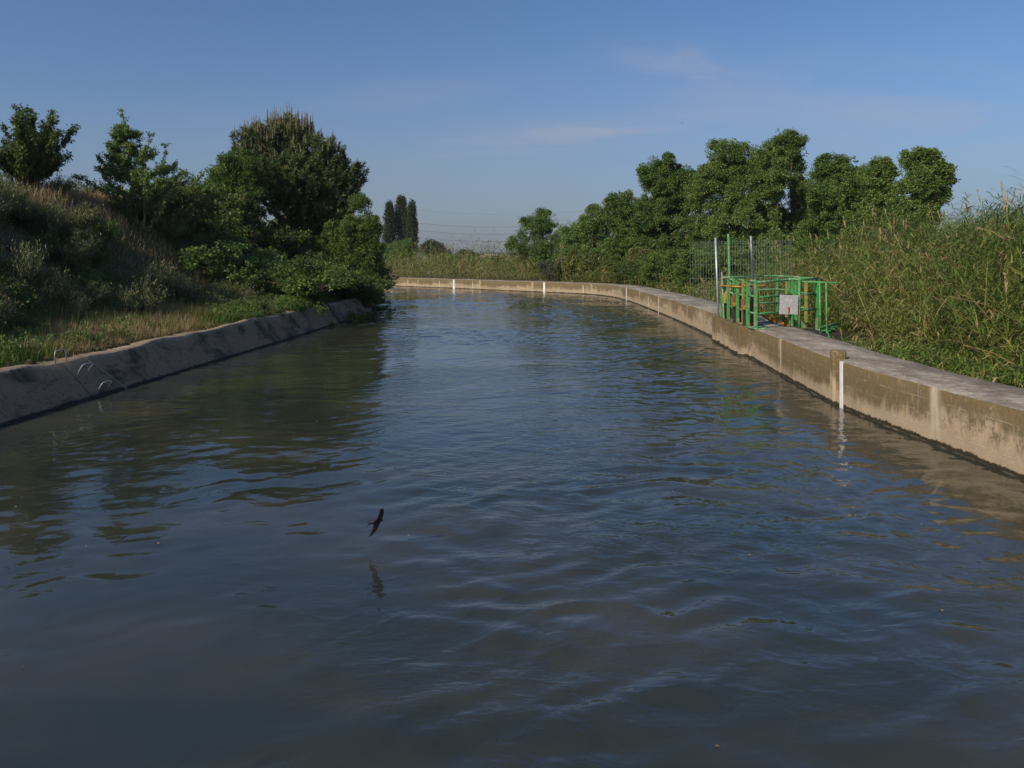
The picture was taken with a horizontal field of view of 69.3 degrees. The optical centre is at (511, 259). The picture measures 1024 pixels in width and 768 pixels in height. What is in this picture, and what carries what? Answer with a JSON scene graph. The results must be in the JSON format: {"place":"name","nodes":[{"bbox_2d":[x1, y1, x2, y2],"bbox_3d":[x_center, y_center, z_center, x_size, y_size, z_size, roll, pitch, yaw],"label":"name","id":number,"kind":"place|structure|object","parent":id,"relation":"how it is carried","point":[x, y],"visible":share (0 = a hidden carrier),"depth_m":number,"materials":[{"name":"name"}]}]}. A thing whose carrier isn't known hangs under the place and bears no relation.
{"place":"outdoors","nodes":[
{"label":"outdoors","id":0,"kind":"place"},
{"bbox_2d":[0,286,1023,767],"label":"water","id":1,"kind":"structure","parent":0,"point":[586,502],"depth_m":6.32,"materials":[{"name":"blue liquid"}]},
{"bbox_2d":[0,194,1023,385],"bbox_3d":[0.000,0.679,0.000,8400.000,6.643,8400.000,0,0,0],"label":"ground","id":2,"kind":"structure","parent":0,"point":[138,232],"depth_m":26.21,"materials":[{"name":"brown soil"}]},
{"bbox_2d":[0,181,22,217],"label":"scrub bush","id":3,"kind":"object","parent":2,"relation":"on","point":[8,198],"visible":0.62,"depth_m":20.79,"materials":[{"name":"green plant"}]},
{"bbox_2d":[0,293,28,322],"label":"scrub bush","id":4,"kind":"object","parent":2,"relation":"on","point":[3,307],"visible":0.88,"depth_m":15.70,"materials":[{"name":"green plant"}]},
{"bbox_2d":[0,169,29,206],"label":"scrub bush","id":5,"kind":"object","parent":2,"relation":"on","point":[18,189],"visible":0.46,"depth_m":21.70,"materials":[{"name":"green plant"}]},
{"bbox_2d":[0,271,30,297],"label":"dark shrub","id":6,"kind":"object","parent":2,"relation":"on","point":[16,287],"visible":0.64,"depth_m":17.12,"materials":[{"name":"green plant"}]},
{"bbox_2d":[0,195,37,221],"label":"scrub bush","id":7,"kind":"object","parent":2,"relation":"on","point":[20,214],"visible":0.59,"depth_m":21.59,"materials":[{"name":"green plant"}]},
{"bbox_2d":[0,310,38,331],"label":"scrub bush","id":8,"kind":"object","parent":2,"relation":"on","point":[26,323],"visible":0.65,"depth_m":16.38,"materials":[{"name":"green plant"}]},
{"bbox_2d":[5,287,42,318],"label":"bush","id":9,"kind":"object","parent":2,"relation":"on","point":[24,300],"visible":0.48,"depth_m":17.21,"materials":[{"name":"green plant"}]},
{"bbox_2d":[2,201,50,222],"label":"scrub bush","id":10,"kind":"object","parent":2,"relation":"on","point":[34,219],"visible":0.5,"depth_m":22.02,"materials":[{"name":"green plant"}]},
{"bbox_2d":[0,239,54,284],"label":"scrub bush","id":11,"kind":"object","parent":2,"relation":"on","point":[28,270],"visible":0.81,"depth_m":18.20,"materials":[{"name":"green plant"}]},
{"bbox_2d":[8,234,56,253],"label":"scrub bush","id":12,"kind":"object","parent":2,"relation":"on","point":[34,246],"visible":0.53,"depth_m":20.40,"materials":[{"name":"green plant"}]},
{"bbox_2d":[0,256,66,290],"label":"scrub bush","id":13,"kind":"object","parent":2,"relation":"on","point":[60,279],"visible":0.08,"depth_m":18.95,"materials":[{"name":"green plant"}]},
{"bbox_2d":[0,104,80,192],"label":"bushy tree","id":14,"kind":"object","parent":2,"relation":"on","point":[22,155],"visible":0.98,"depth_m":25.45,"materials":[{"name":"green plant"}]},
{"bbox_2d":[11,202,72,233],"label":"scrub bush","id":15,"kind":"object","parent":2,"relation":"on","point":[56,224],"visible":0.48,"depth_m":22.29,"materials":[{"name":"green plant"}]},
{"bbox_2d":[10,172,76,194],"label":"scrub bush","id":16,"kind":"object","parent":2,"relation":"on","point":[65,185],"visible":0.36,"depth_m":26.30,"materials":[{"name":"green plant"}]},
{"bbox_2d":[26,230,62,252],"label":"dark shrub","id":17,"kind":"object","parent":2,"relation":"on","point":[51,237],"visible":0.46,"depth_m":21.30,"materials":[{"name":"green plant"}]},
{"bbox_2d":[20,265,79,305],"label":"scrub bush","id":18,"kind":"object","parent":2,"relation":"on","point":[56,290],"visible":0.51,"depth_m":18.44,"materials":[{"name":"green plant"}]},
{"bbox_2d":[27,218,91,243],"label":"scrub bush","id":19,"kind":"object","parent":2,"relation":"on","point":[65,234],"visible":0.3,"depth_m":23.01,"materials":[{"name":"green plant"}]},
{"bbox_2d":[31,290,91,318],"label":"scrub bush","id":20,"kind":"object","parent":2,"relation":"on","point":[73,305],"visible":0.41,"depth_m":18.45,"materials":[{"name":"green plant"}]},
{"bbox_2d":[23,221,101,267],"bbox_3d":[-13.504,-0.405,21.757,2.640,1.443,1.835,0,0,1],"label":"scrub bush","id":21,"kind":"object","parent":2,"relation":"on","point":[77,255],"visible":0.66,"depth_m":21.66,"materials":[{"name":"green plant"}]},
{"bbox_2d":[36,195,103,226],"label":"scrub bush","id":22,"kind":"object","parent":2,"relation":"on","point":[86,217],"visible":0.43,"depth_m":24.24,"materials":[{"name":"green plant"}]},
{"bbox_2d":[58,275,112,308],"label":"scrub bush","id":23,"kind":"object","parent":2,"relation":"on","point":[95,301],"visible":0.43,"depth_m":19.71,"materials":[{"name":"green plant"}]},
{"bbox_2d":[69,265,109,292],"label":"bramble","id":24,"kind":"object","parent":2,"relation":"on","point":[89,277],"visible":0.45,"depth_m":21.22,"materials":[{"name":"green plant"}]},
{"bbox_2d":[58,259,123,281],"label":"scrub bush","id":25,"kind":"object","parent":2,"relation":"on","point":[111,272],"visible":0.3,"depth_m":22.33,"materials":[{"name":"green plant"}]},
{"bbox_2d":[65,222,119,258],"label":"olive shrub","id":26,"kind":"object","parent":2,"relation":"on","point":[103,240],"visible":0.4,"depth_m":23.88,"materials":[{"name":"green plant"}]},
{"bbox_2d":[80,217,122,239],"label":"bramble","id":27,"kind":"object","parent":2,"relation":"on","point":[113,226],"visible":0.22,"depth_m":24.67,"materials":[{"name":"green plant"}]},
{"bbox_2d":[91,292,141,315],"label":"scrub bush","id":28,"kind":"object","parent":2,"relation":"on","point":[128,306],"visible":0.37,"depth_m":20.25,"materials":[{"name":"green plant"}]},
{"bbox_2d":[0,178,256,328],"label":"dry grass","id":29,"kind":"structure","parent":2,"relation":"on","point":[94,197],"depth_m":26.20,"materials":[{"name":"plant"}]},
{"bbox_2d":[97,275,175,312],"bbox_3d":[-10.739,0.987,21.116,2.023,1.189,1.648,0,0,-2],"label":"scrub bush","id":30,"kind":"object","parent":2,"relation":"on","point":[148,302],"visible":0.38,"depth_m":20.94,"materials":[{"name":"green plant"}]},
{"bbox_2d":[71,108,209,230],"bbox_3d":[-13.691,-3.430,28.277,4.542,4.748,4.005,0,0,8],"label":"slender tree","id":31,"kind":"object","parent":2,"relation":"on","point":[123,169],"visible":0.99,"depth_m":28.02,"materials":[{"name":"green plant"}]},
{"bbox_2d":[110,182,173,219],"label":"scrub bush","id":32,"kind":"object","parent":2,"relation":"on","point":[127,208],"visible":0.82,"depth_m":28.09,"materials":[{"name":"green plant"}]},
{"bbox_2d":[120,257,177,293],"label":"scrub bush","id":33,"kind":"object","parent":2,"relation":"on","point":[150,265],"visible":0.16,"depth_m":23.98,"materials":[{"name":"green plant"}]},
{"bbox_2d":[120,259,184,296],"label":"scrub bush","id":34,"kind":"object","parent":2,"relation":"on","point":[158,283],"visible":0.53,"depth_m":23.28,"materials":[{"name":"green plant"}]},
{"bbox_2d":[139,270,196,304],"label":"scrub bush","id":35,"kind":"object","parent":2,"relation":"on","point":[189,297],"visible":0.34,"depth_m":24.75,"materials":[{"name":"green plant"}]},
{"bbox_2d":[0,271,342,367],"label":"grass","id":36,"kind":"structure","parent":2,"relation":"on","point":[182,319],"depth_m":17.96,"materials":[{"name":"green plant"}]},
{"bbox_2d":[150,208,195,240],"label":"scrub bush","id":37,"kind":"object","parent":2,"relation":"on","point":[176,229],"visible":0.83,"depth_m":28.91,"materials":[{"name":"green plant"}]},
{"bbox_2d":[121,186,228,231],"bbox_3d":[-13.972,-1.956,30.303,4.778,2.000,3.765,0,0,-43],"label":"olive shrub","id":38,"kind":"object","parent":2,"relation":"on","point":[204,207],"visible":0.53,"depth_m":30.09,"materials":[{"name":"green plant"}]},
{"bbox_2d":[164,276,204,296],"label":"scrub bush","id":39,"kind":"object","parent":2,"relation":"on","point":[189,286],"visible":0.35,"depth_m":25.09,"materials":[{"name":"green plant"}]},
{"bbox_2d":[0,298,375,426],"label":"canal lining","id":40,"kind":"object","parent":2,"relation":"on","point":[30,390],"visible":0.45,"depth_m":16.01,"materials":[{"name":"concrete"}]},
{"bbox_2d":[0,312,279,366],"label":"rubble","id":41,"kind":"object","parent":40,"relation":"on","point":[96,349],"visible":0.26,"depth_m":16.05,"materials":[{"name":"grey stone"}]},
{"bbox_2d":[169,234,211,254],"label":"scrub bush","id":42,"kind":"object","parent":2,"relation":"on","point":[183,244],"visible":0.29,"depth_m":29.38,"materials":[{"name":"green plant"}]},
{"bbox_2d":[169,225,217,253],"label":"dark shrub","id":43,"kind":"object","parent":2,"relation":"on","point":[192,237],"visible":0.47,"depth_m":29.66,"materials":[{"name":"green plant"}]},
{"bbox_2d":[188,289,229,306],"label":"scrub bush","id":44,"kind":"object","parent":2,"relation":"on","point":[212,300],"visible":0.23,"depth_m":25.27,"materials":[{"name":"green plant"}]},
{"bbox_2d":[173,181,254,208],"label":"olive shrub","id":45,"kind":"object","parent":2,"relation":"on","point":[242,194],"visible":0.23,"depth_m":35.31,"materials":[{"name":"green plant"}]},
{"bbox_2d":[181,183,247,227],"bbox_3d":[-14.556,-2.554,35.549,5.088,2.361,2.579,0,0,18],"label":"olive shrub","id":46,"kind":"object","parent":2,"relation":"on","point":[231,213],"visible":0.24,"depth_m":35.22,"materials":[{"name":"green plant"}]},
{"bbox_2d":[188,217,249,254],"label":"bramble","id":47,"kind":"object","parent":2,"relation":"on","point":[223,232],"visible":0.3,"depth_m":31.88,"materials":[{"name":"green plant"}]},
{"bbox_2d":[203,258,238,286],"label":"dark shrub","id":48,"kind":"object","parent":2,"relation":"on","point":[220,276],"visible":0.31,"depth_m":28.65,"materials":[{"name":"green plant"}]},
{"bbox_2d":[181,198,260,238],"bbox_3d":[-14.041,-1.867,34.507,4.485,2.033,2.273,0,0,-22],"label":"olive shrub","id":49,"kind":"object","parent":2,"relation":"on","point":[248,228],"visible":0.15,"depth_m":34.45,"materials":[{"name":"green plant"}]},
{"bbox_2d":[174,240,273,281],"bbox_3d":[-11.654,0.125,30.270,3.736,1.824,5.055,0,0,-17],"label":"bramble","id":50,"kind":"object","parent":2,"relation":"on","point":[227,258],"visible":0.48,"depth_m":28.71,"materials":[{"name":"green plant"}]},
{"bbox_2d":[207,284,255,301],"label":"scrub bush","id":51,"kind":"object","parent":2,"relation":"on","point":[244,294],"visible":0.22,"depth_m":27.66,"materials":[{"name":"green plant"}]},
{"bbox_2d":[201,280,265,297],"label":"scrub bush","id":52,"kind":"object","parent":2,"relation":"on","point":[253,289],"visible":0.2,"depth_m":28.30,"materials":[{"name":"green plant"}]},
{"bbox_2d":[199,250,270,289],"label":"bramble","id":53,"kind":"object","parent":2,"relation":"on","point":[243,269],"visible":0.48,"depth_m":28.90,"materials":[{"name":"green plant"}]},
{"bbox_2d":[201,148,278,221],"bbox_3d":[-14.338,-3.662,38.517,4.194,4.543,2.994,0,0,0],"label":"broadleaf tree","id":54,"kind":"object","parent":2,"relation":"on","point":[232,170],"visible":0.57,"depth_m":38.00,"materials":[{"name":"green plant"}]},
{"bbox_2d":[235,209,272,237],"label":"dark shrub","id":55,"kind":"object","parent":2,"relation":"on","point":[259,225],"visible":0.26,"depth_m":37.49,"materials":[{"name":"green plant"}]},
{"bbox_2d":[234,267,273,295],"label":"dark shrub","id":56,"kind":"object","parent":2,"relation":"on","point":[262,278],"visible":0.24,"depth_m":29.95,"materials":[{"name":"green plant"}]},
{"bbox_2d":[249,298,285,316],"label":"olive shrub","id":57,"kind":"object","parent":2,"relation":"on","point":[263,305],"visible":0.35,"depth_m":24.65,"materials":[{"name":"green plant"}]},
{"bbox_2d":[244,252,298,296],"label":"bramble","id":58,"kind":"object","parent":2,"relation":"on","point":[266,266],"visible":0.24,"depth_m":30.14,"materials":[{"name":"green plant"}]},
{"bbox_2d":[241,231,307,252],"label":"olive shrub","id":59,"kind":"object","parent":2,"relation":"on","point":[259,237],"visible":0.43,"depth_m":38.08,"materials":[{"name":"green plant"}]},
{"bbox_2d":[252,224,311,257],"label":"olive shrub","id":60,"kind":"object","parent":2,"relation":"on","point":[304,237],"visible":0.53,"depth_m":37.93,"materials":[{"name":"green plant"}]},
{"bbox_2d":[269,296,300,312],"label":"bramble","id":61,"kind":"object","parent":2,"relation":"on","point":[290,301],"visible":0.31,"depth_m":26.65,"materials":[{"name":"green plant"}]},
{"bbox_2d":[246,253,344,293],"bbox_3d":[-8.429,0.575,29.320,2.745,1.626,3.536,0,0,42],"label":"dark shrub","id":62,"kind":"object","parent":2,"relation":"on","point":[299,259],"visible":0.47,"depth_m":28.86,"materials":[{"name":"green plant"}]},
{"bbox_2d":[228,101,370,252],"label":"pine tree","id":63,"kind":"object","parent":2,"relation":"on","point":[322,189],"visible":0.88,"depth_m":41.30,"materials":[{"name":"green plant"}]},
{"bbox_2d":[274,261,331,290],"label":"bramble","id":64,"kind":"object","parent":2,"relation":"on","point":[301,266],"visible":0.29,"depth_m":28.57,"materials":[{"name":"green plant"}]},
{"bbox_2d":[277,297,328,314],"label":"bramble","id":65,"kind":"object","parent":2,"relation":"on","point":[319,309],"visible":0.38,"depth_m":27.32,"materials":[{"name":"green plant"}]},
{"bbox_2d":[268,261,352,296],"bbox_3d":[-7.857,0.772,28.714,3.499,1.384,2.586,0,0,-7],"label":"bramble","id":66,"kind":"object","parent":2,"relation":"on","point":[321,284],"visible":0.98,"depth_m":28.26,"materials":[{"name":"green plant"}]},
{"bbox_2d":[313,192,388,277],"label":"broadleaf tree","id":67,"kind":"object","parent":2,"relation":"on","point":[357,243],"visible":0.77,"depth_m":40.15,"materials":[{"name":"green plant"}]},
{"bbox_2d":[331,267,370,294],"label":"dark shrub","id":68,"kind":"object","parent":2,"relation":"on","point":[359,281],"visible":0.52,"depth_m":33.79,"materials":[{"name":"green plant"}]},
{"bbox_2d":[343,286,390,306],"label":"dark shrub","id":69,"kind":"object","parent":2,"relation":"on","point":[371,295],"visible":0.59,"depth_m":36.63,"materials":[{"name":"green plant"}]},
{"bbox_2d":[381,199,396,268],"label":"poplar tree","id":70,"kind":"object","parent":2,"relation":"on","point":[388,234],"visible":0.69,"depth_m":149.41,"materials":[{"name":"green plant"}]},
{"bbox_2d":[394,194,407,267],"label":"poplar tree","id":71,"kind":"object","parent":2,"relation":"on","point":[401,215],"visible":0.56,"depth_m":151.27,"materials":[{"name":"green plant"}]},
{"bbox_2d":[384,238,418,262],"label":"bush","id":72,"kind":"object","parent":2,"relation":"on","point":[398,244],"visible":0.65,"depth_m":116.95,"materials":[{"name":"green plant"}]},
{"bbox_2d":[404,198,418,266],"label":"poplar tree","id":73,"kind":"object","parent":2,"relation":"on","point":[412,226],"visible":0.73,"depth_m":148.50,"materials":[{"name":"green plant"}]},
{"bbox_2d":[416,238,453,273],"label":"bush","id":74,"kind":"object","parent":2,"relation":"on","point":[426,243],"visible":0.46,"depth_m":111.24,"materials":[{"name":"green plant"}]},
{"bbox_2d":[504,207,558,279],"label":"broadleaf tree","id":75,"kind":"object","parent":2,"relation":"on","point":[541,226],"visible":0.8,"depth_m":75.58,"materials":[{"name":"green plant"}]},
{"bbox_2d":[316,225,763,282],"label":"reeds","id":76,"kind":"object","parent":2,"relation":"on","point":[475,268],"visible":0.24,"depth_m":75.90,"materials":[{"name":"green plant"}]},
{"bbox_2d":[536,258,575,280],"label":"bush","id":77,"kind":"object","parent":2,"relation":"on","point":[546,267],"visible":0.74,"depth_m":65.69,"materials":[{"name":"green plant"}]},
{"bbox_2d":[546,230,569,259],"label":"tree","id":78,"kind":"object","parent":2,"relation":"on","point":[554,238],"visible":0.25,"depth_m":73.12,"materials":[{"name":"green plant"}]},
{"bbox_2d":[559,247,607,279],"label":"bush","id":79,"kind":"object","parent":2,"relation":"on","point":[590,262],"visible":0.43,"depth_m":65.48,"materials":[{"name":"green plant"}]},
{"bbox_2d":[554,203,614,276],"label":"broadleaf tree","id":80,"kind":"object","parent":2,"relation":"on","point":[583,229],"visible":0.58,"depth_m":70.39,"materials":[{"name":"green plant"}]},
{"bbox_2d":[588,188,636,272],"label":"broadleaf tree","id":81,"kind":"object","parent":2,"relation":"on","point":[621,205],"visible":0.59,"depth_m":65.10,"materials":[{"name":"green plant"}]},
{"bbox_2d":[599,254,633,283],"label":"bush","id":82,"kind":"object","parent":2,"relation":"on","point":[613,267],"visible":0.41,"depth_m":56.79,"materials":[{"name":"green plant"}]},
{"bbox_2d":[619,257,655,287],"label":"bush","id":83,"kind":"object","parent":2,"relation":"on","point":[626,270],"visible":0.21,"depth_m":53.55,"materials":[{"name":"green plant"}]},
{"bbox_2d":[628,246,654,263],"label":"bush","id":84,"kind":"object","parent":2,"relation":"on","point":[636,253],"visible":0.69,"depth_m":55.69,"materials":[{"name":"green plant"}]},
{"bbox_2d":[637,248,681,283],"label":"bush","id":85,"kind":"object","parent":2,"relation":"on","point":[660,263],"visible":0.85,"depth_m":49.72,"materials":[{"name":"green plant"}]},
{"bbox_2d":[624,151,696,253],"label":"broadleaf tree","id":86,"kind":"object","parent":2,"relation":"on","point":[664,182],"visible":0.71,"depth_m":61.12,"materials":[{"name":"green plant"}]},
{"bbox_2d":[669,174,713,251],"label":"bush","id":87,"kind":"object","parent":2,"relation":"on","point":[687,225],"visible":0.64,"depth_m":59.48,"materials":[{"name":"green plant"}]},
{"bbox_2d":[668,248,723,290],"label":"bush","id":88,"kind":"object","parent":2,"relation":"on","point":[684,267],"visible":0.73,"depth_m":43.61,"materials":[{"name":"green plant"}]},
{"bbox_2d":[382,277,1023,478],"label":"canal wall","id":89,"kind":"structure","parent":2,"relation":"on","point":[980,420],"depth_m":12.49,"materials":[{"name":"concrete"}]},
{"bbox_2d":[690,234,792,316],"bbox_3d":[7.333,0.504,23.707,3.266,2.634,0.456,0,0,-8],"label":"wire fence","id":90,"kind":"object","parent":89,"relation":"on","point":[729,267],"visible":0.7,"depth_m":23.70,"materials":[{"name":"metal"}]},
{"bbox_2d":[721,275,818,328],"bbox_3d":[7.529,1.596,21.731,2.258,2.207,5.598,0,0,5],"label":"platform railing","id":91,"kind":"object","parent":89,"relation":"on","point":[790,308],"visible":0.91,"depth_m":19.91,"materials":[{"name":"green metal"}]},
{"bbox_2d":[728,281,776,322],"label":"sluice gate","id":92,"kind":"structure","parent":91,"relation":"attached to","point":[733,301],"depth_m":21.29,"materials":[{"name":"metal"}]},
{"bbox_2d":[741,282,790,326],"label":"sluice gate","id":93,"kind":"structure","parent":91,"relation":"attached to","point":[743,305],"depth_m":20.05,"materials":[{"name":"metal"}]},
{"bbox_2d":[559,235,889,306],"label":"reeds","id":94,"kind":"object","parent":2,"relation":"on","point":[676,287],"visible":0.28,"depth_m":43.00,"materials":[{"name":"green plant"}]},
{"bbox_2d":[697,235,771,283],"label":"bush","id":95,"kind":"object","parent":2,"relation":"on","point":[710,257],"visible":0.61,"depth_m":41.63,"materials":[{"name":"green plant"}]},
{"bbox_2d":[677,138,793,256],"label":"broadleaf tree","id":96,"kind":"object","parent":2,"relation":"on","point":[726,179],"visible":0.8,"depth_m":56.86,"materials":[{"name":"green plant"}]},
{"bbox_2d":[739,228,810,271],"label":"bush","id":97,"kind":"object","parent":2,"relation":"on","point":[798,242],"visible":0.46,"depth_m":42.26,"materials":[{"name":"green plant"}]},
{"bbox_2d":[757,127,816,257],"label":"broadleaf tree","id":98,"kind":"object","parent":2,"relation":"on","point":[791,142],"visible":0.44,"depth_m":59.51,"materials":[{"name":"green plant"}]},
{"bbox_2d":[802,281,848,341],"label":"access steps","id":99,"kind":"structure","parent":2,"relation":"on","point":[826,330],"depth_m":18.75,"materials":[{"name":"metal"}]},
{"bbox_2d":[795,152,868,249],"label":"broadleaf tree","id":100,"kind":"object","parent":2,"relation":"on","point":[833,192],"visible":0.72,"depth_m":53.18,"materials":[{"name":"green plant"}]},
{"bbox_2d":[714,268,1023,388],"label":"grass","id":101,"kind":"structure","parent":2,"relation":"on","point":[974,367],"depth_m":14.99,"materials":[{"name":"green plant"}]},
{"bbox_2d":[839,155,901,247],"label":"broadleaf tree","id":102,"kind":"object","parent":2,"relation":"on","point":[875,186],"visible":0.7,"depth_m":51.29,"materials":[{"name":"green plant"}]},
{"bbox_2d":[722,173,1023,367],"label":"reeds","id":103,"kind":"object","parent":2,"relation":"on","point":[919,257],"visible":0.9,"depth_m":18.68,"materials":[{"name":"green plant"}]},
{"bbox_2d":[882,145,960,234],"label":"broadleaf tree","id":104,"kind":"object","parent":2,"relation":"on","point":[930,176],"visible":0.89,"depth_m":49.24,"materials":[{"name":"green plant"}]},
{"bbox_2d":[0,0,1023,253],"label":"sky","id":105,"kind":"structure","parent":0,"point":[497,112],"materials":[{"name":"blue"}]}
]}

